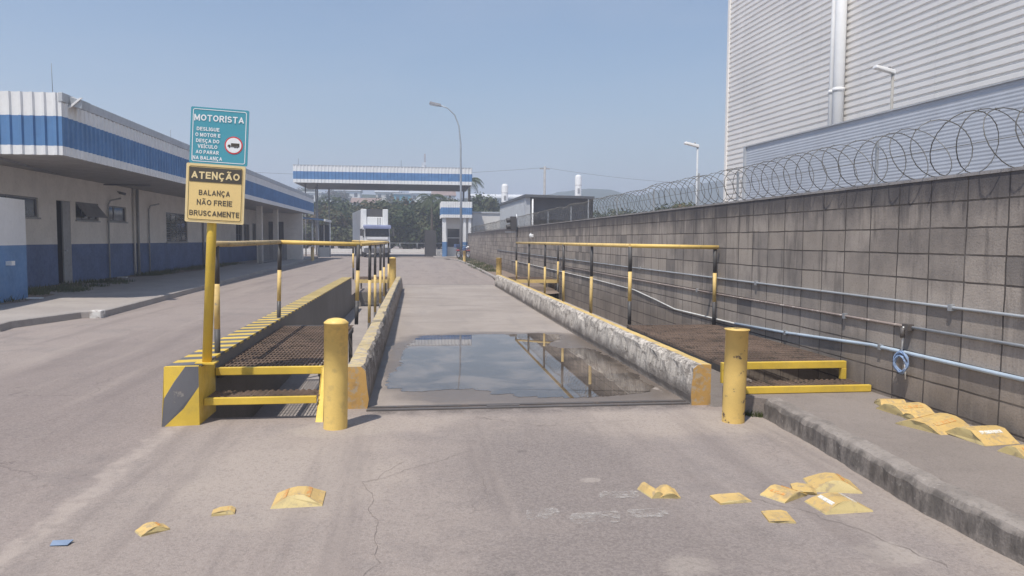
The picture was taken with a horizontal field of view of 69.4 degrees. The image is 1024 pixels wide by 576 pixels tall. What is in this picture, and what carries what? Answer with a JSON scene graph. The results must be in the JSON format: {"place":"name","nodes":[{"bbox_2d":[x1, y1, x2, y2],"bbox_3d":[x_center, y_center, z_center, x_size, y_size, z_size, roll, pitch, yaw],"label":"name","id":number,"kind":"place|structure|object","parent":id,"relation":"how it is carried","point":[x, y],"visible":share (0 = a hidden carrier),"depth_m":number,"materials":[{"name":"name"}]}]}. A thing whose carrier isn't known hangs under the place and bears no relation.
{"place":"outdoors","nodes":[
{"label":"outdoors","id":0,"kind":"place"},
{"bbox_2d":[0,256,315,320],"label":"sidewalk","id":1,"kind":"structure","parent":0,"point":[114,294],"depth_m":19.58,"materials":[{"name":"concrete"}]},
{"bbox_2d":[0,283,85,304],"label":"verge","id":2,"kind":"structure","parent":1,"relation":"on","point":[24,300],"depth_m":18.16,"materials":[{"name":"plant"}]},
{"bbox_2d":[114,262,238,277],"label":"verge","id":3,"kind":"structure","parent":1,"relation":"on","point":[196,269],"depth_m":32.14,"materials":[{"name":"plant"}]},
{"bbox_2d":[258,244,286,263],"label":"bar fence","id":4,"kind":"object","parent":1,"relation":"on","point":[266,255],"visible":0.57,"depth_m":45.68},
{"bbox_2d":[303,217,331,256],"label":"entrance booth","id":5,"kind":"object","parent":1,"relation":"on","point":[324,232],"visible":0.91,"depth_m":60.63,"materials":[{"name":"grey paint"}]},
{"bbox_2d":[0,257,495,302],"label":"grass","id":6,"kind":"structure","parent":0,"point":[34,290],"depth_m":23.68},
{"bbox_2d":[208,292,382,417],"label":"pit floor","id":7,"kind":"structure","parent":0,"point":[345,310],"depth_m":10.00,"materials":[{"name":"concrete"}]},
{"bbox_2d":[204,325,353,421],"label":"access walkway","id":8,"kind":"structure","parent":7,"relation":"on","point":[279,350],"depth_m":7.10,"materials":[{"name":"metal"}]},
{"bbox_2d":[355,276,389,296],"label":"access walkway","id":9,"kind":"structure","parent":7,"relation":"on","point":[364,279],"depth_m":22.13,"materials":[{"name":"metal"}]},
{"bbox_2d":[314,194,400,245],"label":"hill","id":10,"kind":"structure","parent":0,"point":[366,196],"depth_m":254.50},
{"bbox_2d":[330,191,351,201],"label":"tree","id":11,"kind":"object","parent":10,"relation":"on","point":[345,195],"visible":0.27,"depth_m":227.45,"materials":[{"name":"green plant"}]},
{"bbox_2d":[335,190,362,199],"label":"house","id":12,"kind":"structure","parent":10,"relation":"on","point":[355,193],"depth_m":238.01,"materials":[{"name":"white paint"}]},
{"bbox_2d":[350,198,381,205],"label":"house","id":13,"kind":"structure","parent":10,"relation":"on","point":[359,200],"depth_m":218.91,"materials":[{"name":"ceramic"}]},
{"bbox_2d":[375,190,399,201],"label":"house","id":14,"kind":"structure","parent":10,"relation":"on","point":[381,194],"depth_m":235.38,"materials":[{"name":"white glass"}]},
{"bbox_2d":[393,193,411,202],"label":"house","id":15,"kind":"structure","parent":10,"relation":"on","point":[399,196],"depth_m":224.22,"materials":[{"name":"teal paint"}]},
{"bbox_2d":[409,191,430,202],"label":"house","id":16,"kind":"structure","parent":10,"relation":"on","point":[415,194],"depth_m":228.92,"materials":[{"name":"white paint"}]},
{"bbox_2d":[430,191,455,202],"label":"house","id":17,"kind":"structure","parent":10,"relation":"on","point":[447,194],"depth_m":236.65,"materials":[{"name":"ceramic"}]},
{"bbox_2d":[0,0,727,200],"label":"sky","id":18,"kind":"structure","parent":0,"point":[612,88],"materials":[{"name":"blue"}]},
{"bbox_2d":[303,243,441,252],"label":"street wall","id":19,"kind":"structure","parent":0,"point":[392,250],"depth_m":86.89,"materials":[{"name":"concrete"}]},
{"bbox_2d":[303,253,441,254],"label":"road","id":20,"kind":"structure","parent":0,"point":[389,253],"depth_m":80.50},
{"bbox_2d":[471,212,499,232],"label":"white shed","id":21,"kind":"structure","parent":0,"point":[479,218],"depth_m":69.99,"materials":[{"name":"metal"}]},
{"bbox_2d":[0,246,1023,575],"bbox_3d":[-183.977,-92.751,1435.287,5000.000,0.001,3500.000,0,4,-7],"label":"ground","id":22,"kind":"structure","parent":0,"point":[98,464],"depth_m":4.86,"materials":[{"name":"concrete"}]},
{"bbox_2d":[0,197,27,302],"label":"gate pier","id":23,"kind":"structure","parent":22,"relation":"on","point":[13,270],"depth_m":16.96,"materials":[{"name":"white paint"}]},
{"bbox_2d":[50,539,73,545],"bbox_3d":[-2.349,1.327,3.860,0.099,0.017,0.055,0,4,-1],"label":"plastic scrap","id":24,"kind":"object","parent":22,"relation":"on","point":[60,542],"visible":1,"depth_m":3.85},
{"bbox_2d":[135,522,169,536],"bbox_3d":[-1.967,1.310,4.045,0.104,0.034,0.150,4,5,45],"label":"speed bump piece","id":25,"kind":"object","parent":22,"relation":"on","point":[148,528],"visible":1,"depth_m":4.02,"materials":[{"name":"rubber"}]},
{"bbox_2d":[0,63,313,287],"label":"office building","id":26,"kind":"structure","parent":22,"relation":"on","point":[100,192],"depth_m":23.75,"materials":[{"name":"white paint"}]},
{"bbox_2d":[0,194,40,218],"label":"window","id":27,"kind":"structure","parent":26,"relation":"in","point":[30,202],"depth_m":21.24,"materials":[{"name":"grey glass"}]},
{"bbox_2d":[61,201,71,282],"bbox_3d":[-14.098,-1.450,23.467,0.100,2.580,0.500,0,4,-7],"label":"door","id":28,"kind":"structure","parent":26,"relation":"in","point":[65,206],"depth_m":23.40,"materials":[{"name":"grey paint"}]},
{"bbox_2d":[75,202,107,221],"bbox_3d":[-14.158,-2.546,24.908,0.430,0.640,1.810,0,4,-7],"label":"window","id":29,"kind":"structure","parent":26,"relation":"in","point":[85,212],"depth_m":24.74,"materials":[{"name":"black glass"}]},
{"bbox_2d":[107,206,127,222],"bbox_3d":[-14.618,-2.713,27.358,0.140,0.610,1.800,0,4,-7],"label":"window","id":30,"kind":"structure","parent":26,"relation":"in","point":[116,214],"depth_m":27.46,"materials":[{"name":"grey glass"}]},
{"bbox_2d":[166,212,188,242],"bbox_3d":[-15.498,-2.764,34.229,0.140,1.370,3.130,0,4,-7],"label":"window","id":31,"kind":"structure","parent":26,"relation":"in","point":[176,225],"depth_m":34.24,"materials":[{"name":"grey glass"}]},
{"bbox_2d":[236,224,241,240],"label":"window","id":32,"kind":"structure","parent":26,"relation":"in","point":[238,227],"depth_m":46.21,"materials":[{"name":"grey glass"}]},
{"bbox_2d":[269,222,283,239],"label":"window","id":33,"kind":"structure","parent":26,"relation":"in","point":[281,224],"depth_m":51.35,"materials":[{"name":"black glass"}]},
{"bbox_2d":[0,256,317,331],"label":"kerb","id":34,"kind":"structure","parent":22,"relation":"on","point":[24,322],"depth_m":15.37,"materials":[{"name":"concrete"}]},
{"bbox_2d":[211,505,235,515],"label":"speed bump piece","id":35,"kind":"object","parent":22,"relation":"on","point":[225,510],"visible":1,"depth_m":4.29,"materials":[{"name":"rubber"}]},
{"bbox_2d":[162,277,351,426],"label":"striped wall","id":36,"kind":"structure","parent":22,"relation":"on","point":[189,385],"depth_m":7.23,"materials":[{"name":"concrete"}]},
{"bbox_2d":[185,106,248,364],"bbox_3d":[-2.569,-0.438,6.431,0.496,2.202,0.160,3,3,-7],"label":"road sign","id":37,"kind":"object","parent":36,"relation":"on","point":[215,189],"visible":1,"depth_m":6.34,"materials":[{"name":"metal"}]},
{"bbox_2d":[214,240,389,352],"bbox_3d":[-3.215,0.061,14.492,1.156,1.999,15.257,0,4,-7],"label":"handrail","id":38,"kind":"object","parent":36,"relation":"on","point":[353,243],"visible":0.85,"depth_m":10.27,"materials":[{"name":"metal"}]},
{"bbox_2d":[270,486,325,508],"bbox_3d":[-1.305,1.270,4.534,0.300,0.060,0.260,0,4,-9],"label":"speed bump piece","id":39,"kind":"object","parent":22,"relation":"on","point":[300,496],"visible":1,"depth_m":4.46,"materials":[{"name":"rubber"}]},
{"bbox_2d":[303,209,322,248],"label":"tree","id":40,"kind":"object","parent":22,"relation":"on","point":[308,231],"visible":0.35,"depth_m":89.04,"materials":[{"name":"green plant"}]},
{"bbox_2d":[314,195,348,210],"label":"tree","id":41,"kind":"object","parent":22,"relation":"on","point":[334,200],"visible":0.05,"depth_m":103.78,"materials":[{"name":"green plant"}]},
{"bbox_2d":[318,203,352,248],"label":"tree","id":42,"kind":"object","parent":22,"relation":"on","point":[345,213],"visible":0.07,"depth_m":91.54,"materials":[{"name":"green plant"}]},
{"bbox_2d":[323,318,348,430],"bbox_3d":[-1.488,0.728,6.252,0.206,0.957,0.206,1,4,-7],"label":"bollard","id":43,"kind":"object","parent":22,"relation":"on","point":[335,411],"visible":0.97,"depth_m":6.17,"materials":[{"name":"metal"}]},
{"bbox_2d":[319,209,360,248],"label":"tree","id":44,"kind":"object","parent":22,"relation":"on","point":[342,232],"visible":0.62,"depth_m":87.36,"materials":[{"name":"green plant"}]},
{"bbox_2d":[321,200,363,248],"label":"tree","id":45,"kind":"object","parent":22,"relation":"on","point":[345,206],"visible":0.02,"depth_m":102.07,"materials":[{"name":"green plant"}]},
{"bbox_2d":[351,200,394,238],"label":"tree","id":46,"kind":"object","parent":22,"relation":"on","point":[368,206],"visible":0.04,"depth_m":89.95,"materials":[{"name":"green plant"}]},
{"bbox_2d":[353,209,393,256],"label":"refrigerated truck","id":47,"kind":"object","parent":22,"relation":"on","point":[370,225],"visible":0.77,"depth_m":66.02,"materials":[{"name":"white paint"}]},
{"bbox_2d":[348,277,402,408],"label":"weighbridge kerb","id":48,"kind":"structure","parent":22,"relation":"on","point":[364,364],"depth_m":8.27,"materials":[{"name":"concrete"}]},
{"bbox_2d":[293,158,471,255],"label":"gate canopy","id":49,"kind":"object","parent":22,"relation":"on","point":[352,177],"visible":0.97,"depth_m":65.94,"materials":[{"name":"metal"}]},
{"bbox_2d":[370,198,406,248],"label":"tree","id":50,"kind":"object","parent":22,"relation":"on","point":[386,205],"visible":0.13,"depth_m":93.87,"materials":[{"name":"green plant"}]},
{"bbox_2d":[389,257,395,287],"bbox_3d":[-3.922,-0.500,24.318,0.227,1.037,0.227,0,4,-7],"label":"bollard","id":51,"kind":"object","parent":22,"relation":"on","point":[392,268],"visible":0.91,"depth_m":24.23,"materials":[{"name":"metal"}]},
{"bbox_2d":[387,195,423,247],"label":"tree","id":52,"kind":"object","parent":22,"relation":"on","point":[406,202],"visible":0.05,"depth_m":103.72,"materials":[{"name":"green plant"}]},
{"bbox_2d":[388,205,424,248],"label":"tree","id":53,"kind":"object","parent":22,"relation":"on","point":[404,221],"visible":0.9,"depth_m":89.22,"materials":[{"name":"green plant"}]},
{"bbox_2d":[396,201,430,248],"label":"tree","id":54,"kind":"object","parent":22,"relation":"on","point":[410,207],"visible":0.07,"depth_m":93.61,"materials":[{"name":"green plant"}]},
{"bbox_2d":[411,201,441,248],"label":"tree","id":55,"kind":"object","parent":22,"relation":"on","point":[425,223],"visible":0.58,"depth_m":89.88,"materials":[{"name":"green plant"}]},
{"bbox_2d":[414,193,447,229],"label":"palm tree","id":56,"kind":"object","parent":22,"relation":"on","point":[432,197],"visible":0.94,"depth_m":85.01,"materials":[{"name":"green plant"}]},
{"bbox_2d":[433,255,466,257],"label":"traffic island","id":57,"kind":"structure","parent":22,"relation":"on","point":[447,256],"depth_m":63.73,"materials":[{"name":"concrete"}]},
{"bbox_2d":[425,230,435,256],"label":"sliding gate","id":58,"kind":"structure","parent":57,"relation":"on","point":[430,243],"depth_m":65.58,"materials":[{"name":"metal"}]},
{"bbox_2d":[440,201,471,255],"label":"gatehouse","id":59,"kind":"object","parent":57,"relation":"on","point":[450,214],"visible":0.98,"depth_m":63.96,"materials":[{"name":"white paint"}]},
{"bbox_2d":[434,257,494,279],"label":"kerb","id":60,"kind":"structure","parent":22,"relation":"on","point":[486,273],"depth_m":39.81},
{"bbox_2d":[468,177,483,201],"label":"palm tree","id":61,"kind":"object","parent":22,"relation":"on","point":[477,180],"visible":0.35,"depth_m":79.43,"materials":[{"name":"green plant"}]},
{"bbox_2d":[471,192,500,211],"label":"tree","id":62,"kind":"object","parent":22,"relation":"on","point":[489,204],"visible":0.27,"depth_m":88.64,"materials":[{"name":"green plant"}]},
{"bbox_2d":[256,166,723,194],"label":"utility pole","id":63,"kind":"object","parent":22,"relation":"on","point":[544,184],"visible":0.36,"depth_m":135.92,"materials":[{"name":"concrete"}]},
{"bbox_2d":[467,194,521,203],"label":"factory hall","id":64,"kind":"structure","parent":22,"relation":"on","point":[498,196],"depth_m":226.51,"materials":[{"name":"white paint"}]},
{"bbox_2d":[496,258,501,274],"bbox_3d":[-0.476,-0.604,26.774,0.224,0.974,0.224,0,4,-7],"label":"bollard","id":65,"kind":"object","parent":22,"relation":"on","point":[498,266],"visible":0.8,"depth_m":26.68,"materials":[{"name":"metal"}]},
{"bbox_2d":[444,258,558,293],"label":"verge","id":66,"kind":"structure","parent":22,"relation":"on","point":[540,287],"depth_m":25.76,"materials":[{"name":"concrete"}]},
{"bbox_2d":[429,101,461,257],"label":"street lamp","id":67,"kind":"object","parent":66,"relation":"on","point":[435,104],"visible":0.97,"depth_m":61.60,"materials":[{"name":"metal"}]},
{"bbox_2d":[454,244,469,257],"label":"motorcycle","id":68,"kind":"object","parent":66,"relation":"on","point":[458,252],"visible":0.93,"depth_m":61.72,"materials":[{"name":"metal"}]},
{"bbox_2d":[501,184,507,202],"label":"storage tank","id":69,"kind":"object","parent":22,"relation":"on","point":[504,193],"visible":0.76,"depth_m":114.65,"materials":[{"name":"metal"}]},
{"bbox_2d":[368,285,680,405],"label":"weighbridge deck","id":70,"kind":"structure","parent":22,"relation":"on","point":[422,310],"depth_m":13.32,"materials":[{"name":"concrete"}]},
{"bbox_2d":[385,333,653,397],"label":"puddle","id":71,"kind":"object","parent":70,"relation":"on","point":[526,365],"visible":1,"depth_m":9.16,"materials":[{"name":"liquid"}]},
{"bbox_2d":[366,399,689,411],"bbox_3d":[0.188,1.143,7.159,3.130,0.036,0.175,0,4,-7],"label":"deck edge steel","id":72,"kind":"object","parent":22,"relation":"on","point":[517,405],"visible":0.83,"depth_m":7.13,"materials":[{"name":"metal"}]},
{"bbox_2d":[575,175,581,195],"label":"storage tank","id":73,"kind":"object","parent":22,"relation":"on","point":[578,182],"visible":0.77,"depth_m":116.03,"materials":[{"name":"metal"}]},
{"bbox_2d":[495,275,710,404],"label":"weighbridge kerb","id":74,"kind":"structure","parent":22,"relation":"on","point":[682,375],"depth_m":9.37,"materials":[{"name":"concrete"}]},
{"bbox_2d":[604,208,636,216],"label":"tree","id":75,"kind":"object","parent":22,"relation":"on","point":[614,212],"visible":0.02,"depth_m":86.23,"materials":[{"name":"green plant"}]},
{"bbox_2d":[638,482,662,498],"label":"speed bump piece","id":76,"kind":"object","parent":22,"relation":"on","point":[648,490],"visible":1,"depth_m":4.67,"materials":[{"name":"rubber"}]},
{"bbox_2d":[656,484,680,498],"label":"speed bump piece","id":77,"kind":"object","parent":22,"relation":"on","point":[668,492],"visible":0.93,"depth_m":4.64,"materials":[{"name":"rubber"}]},
{"bbox_2d":[684,142,698,204],"bbox_3d":[6.432,-2.668,26.715,0.545,5.156,0.188,0,4,-7],"label":"street lamp","id":78,"kind":"object","parent":22,"relation":"on","point":[694,144],"visible":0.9,"depth_m":26.60,"materials":[{"name":"metal"}]},
{"bbox_2d":[710,493,751,504],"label":"speed bump piece","id":79,"kind":"object","parent":22,"relation":"on","point":[727,498],"visible":1,"depth_m":4.57,"materials":[{"name":"paper"}]},
{"bbox_2d":[722,327,749,423],"bbox_3d":[1.980,0.783,6.569,0.220,0.854,0.220,1,4,-7],"label":"bollard","id":80,"kind":"object","parent":22,"relation":"on","point":[735,375],"visible":0.94,"depth_m":6.49,"materials":[{"name":"metal"}]},
{"bbox_2d":[468,166,1023,441],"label":"block wall","id":81,"kind":"structure","parent":22,"relation":"on","point":[956,240],"depth_m":7.44,"materials":[{"name":"concrete"}]},
{"bbox_2d":[506,214,517,236],"bbox_3d":[-0.026,-2.710,32.048,0.540,0.980,0.300,0,4,-7],"label":"traffic signal","id":82,"kind":"object","parent":81,"relation":"attached to","point":[512,221],"visible":1,"depth_m":31.93,"materials":[{"name":"metal"}]},
{"bbox_2d":[511,260,733,323],"bbox_3d":[1.506,-0.384,22.193,0.022,0.227,24.400,0,4,-7],"label":"cable","id":83,"kind":"object","parent":81,"relation":"attached to","point":[645,295],"visible":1,"depth_m":13.53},
{"bbox_2d":[561,266,901,326],"bbox_3d":[2.493,-0.163,14.473,0.036,0.071,15.960,0,4,-7],"label":"conduit","id":84,"kind":"object","parent":81,"relation":"attached to","point":[844,315],"visible":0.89,"depth_m":8.79,"materials":[{"name":"metal"}]},
{"bbox_2d":[470,107,1023,232],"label":"razor wire","id":85,"kind":"object","parent":81,"relation":"on","point":[877,159],"visible":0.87,"depth_m":9.13,"materials":[{"name":"metal"}]},
{"bbox_2d":[500,250,1023,317],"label":"conduit","id":86,"kind":"object","parent":81,"relation":"attached to","point":[950,307],"visible":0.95,"depth_m":7.31,"materials":[{"name":"metal"}]},
{"bbox_2d":[734,322,1023,381],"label":"conduit","id":87,"kind":"object","parent":81,"relation":"attached to","point":[953,363],"visible":1,"depth_m":6.71,"materials":[{"name":"metal"}]},
{"bbox_2d":[893,323,913,378],"bbox_3d":[3.479,0.558,6.575,0.088,0.485,0.193,0,4,-7],"label":"cable coil","id":88,"kind":"object","parent":81,"relation":"attached to","point":[903,328],"visible":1,"depth_m":6.54,"materials":[{"name":"plastic"}]},
{"bbox_2d":[911,326,1023,347],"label":"conduit","id":89,"kind":"object","parent":81,"relation":"attached to","point":[972,337],"visible":1,"depth_m":5.81,"materials":[{"name":"metal"}]},
{"bbox_2d":[761,510,795,523],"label":"speed bump piece","id":90,"kind":"object","parent":22,"relation":"on","point":[776,516],"visible":1,"depth_m":4.28,"materials":[{"name":"rubber"}]},
{"bbox_2d":[760,484,807,502],"bbox_3d":[1.722,1.291,4.679,0.250,0.042,0.181,-2,5,-35],"label":"speed bump piece","id":91,"kind":"object","parent":22,"relation":"on","point":[782,494],"visible":1,"depth_m":4.63,"materials":[{"name":"rubber"}]},
{"bbox_2d":[790,482,816,494],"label":"speed bump piece","id":92,"kind":"object","parent":22,"relation":"on","point":[808,489],"visible":0.8,"depth_m":4.76,"materials":[{"name":"rubber"}]},
{"bbox_2d":[803,472,861,493],"bbox_3d":[2.102,1.270,4.861,0.300,0.066,0.262,1,4,7],"label":"speed bump piece","id":93,"kind":"object","parent":22,"relation":"on","point":[828,482],"visible":0.95,"depth_m":4.77,"materials":[{"name":"rubber"}]},
{"bbox_2d":[804,492,872,514],"bbox_3d":[1.978,1.296,4.489,0.310,0.060,0.231,0,4,-10],"label":"speed bump piece","id":94,"kind":"object","parent":22,"relation":"on","point":[831,503],"visible":1,"depth_m":4.42,"materials":[{"name":"rubber"}]},
{"bbox_2d":[873,65,895,109],"bbox_3d":[9.199,-2.521,18.492,0.545,5.966,0.188,0,4,-7],"label":"street lamp","id":95,"kind":"object","parent":22,"relation":"on","point":[889,70],"visible":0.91,"depth_m":18.32,"materials":[{"name":"metal"}]},
{"bbox_2d":[763,398,1023,565],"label":"kerb","id":96,"kind":"structure","parent":22,"relation":"on","point":[992,526],"depth_m":4.54,"materials":[{"name":"concrete"}]},
{"bbox_2d":[498,194,594,228],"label":"open shed","id":97,"kind":"structure","parent":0,"point":[524,204],"depth_m":51.01,"materials":[{"name":"white paint"}]},
{"bbox_2d":[548,180,723,216],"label":"hill","id":98,"kind":"structure","parent":0,"point":[599,193],"depth_m":407.33,"materials":[{"name":"plant"}]},
{"bbox_2d":[547,293,751,406],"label":"pit floor","id":99,"kind":"structure","parent":0,"point":[716,392],"depth_m":9.27,"materials":[{"name":"concrete"}]},
{"bbox_2d":[509,277,556,297],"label":"access walkway","id":100,"kind":"structure","parent":99,"relation":"on","point":[533,280],"depth_m":22.76,"materials":[{"name":"metal"}]},
{"bbox_2d":[516,242,718,324],"bbox_3d":[1.532,-0.154,16.778,1.303,1.759,12.505,0,4,-7],"label":"handrail","id":101,"kind":"object","parent":99,"relation":"on","point":[631,246],"visible":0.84,"depth_m":11.29,"materials":[{"name":"metal"}]},
{"bbox_2d":[627,324,870,393],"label":"access walkway","id":102,"kind":"structure","parent":99,"relation":"on","point":[704,342],"depth_m":7.82,"materials":[{"name":"metal"}]},
{"bbox_2d":[722,388,1023,516],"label":"sidewalk","id":103,"kind":"structure","parent":0,"point":[992,474],"depth_m":5.21,"materials":[{"name":"concrete"}]},
{"bbox_2d":[874,399,905,405],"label":"speed bump piece","id":104,"kind":"object","parent":103,"relation":"on","point":[879,402],"visible":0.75,"depth_m":6.48,"materials":[{"name":"rubber"}]},
{"bbox_2d":[876,402,933,415],"bbox_3d":[3.316,1.010,6.230,0.308,0.078,0.360,0,4,-13],"label":"speed bump piece","id":105,"kind":"object","parent":103,"relation":"on","point":[899,409],"visible":0.91,"depth_m":6.16,"materials":[{"name":"rubber"}]},
{"bbox_2d":[901,413,934,418],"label":"speed bump piece","id":106,"kind":"object","parent":103,"relation":"on","point":[910,415],"visible":0.38,"depth_m":5.96,"materials":[{"name":"rubber"}]},
{"bbox_2d":[895,413,968,434],"bbox_3d":[3.275,1.041,5.739,0.373,0.072,0.400,-6,9,-25],"label":"speed bump piece","id":107,"kind":"object","parent":103,"relation":"on","point":[939,423],"visible":0.89,"depth_m":5.67,"materials":[{"name":"paper"}]},
{"bbox_2d":[945,425,1019,445],"bbox_3d":[3.440,1.061,5.419,0.311,0.084,0.360,0,6,-13],"label":"speed bump piece","id":108,"kind":"object","parent":103,"relation":"on","point":[989,435],"visible":1,"depth_m":5.33,"materials":[{"name":"paper"}]},
{"bbox_2d":[998,444,1023,458],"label":"speed bump piece","id":109,"kind":"object","parent":103,"relation":"on","point":[1016,450],"visible":1,"depth_m":4.99,"materials":[{"name":"rubber"}]},
{"bbox_2d":[723,0,1023,201],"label":"white warehouse","id":110,"kind":"structure","parent":0,"point":[795,66],"depth_m":22.93,"materials":[{"name":"paint"}]},
{"bbox_2d":[742,76,1023,199],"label":"grey warehouse","id":111,"kind":"structure","parent":0,"point":[1009,94],"depth_m":15.99,"materials":[{"name":"metal"}]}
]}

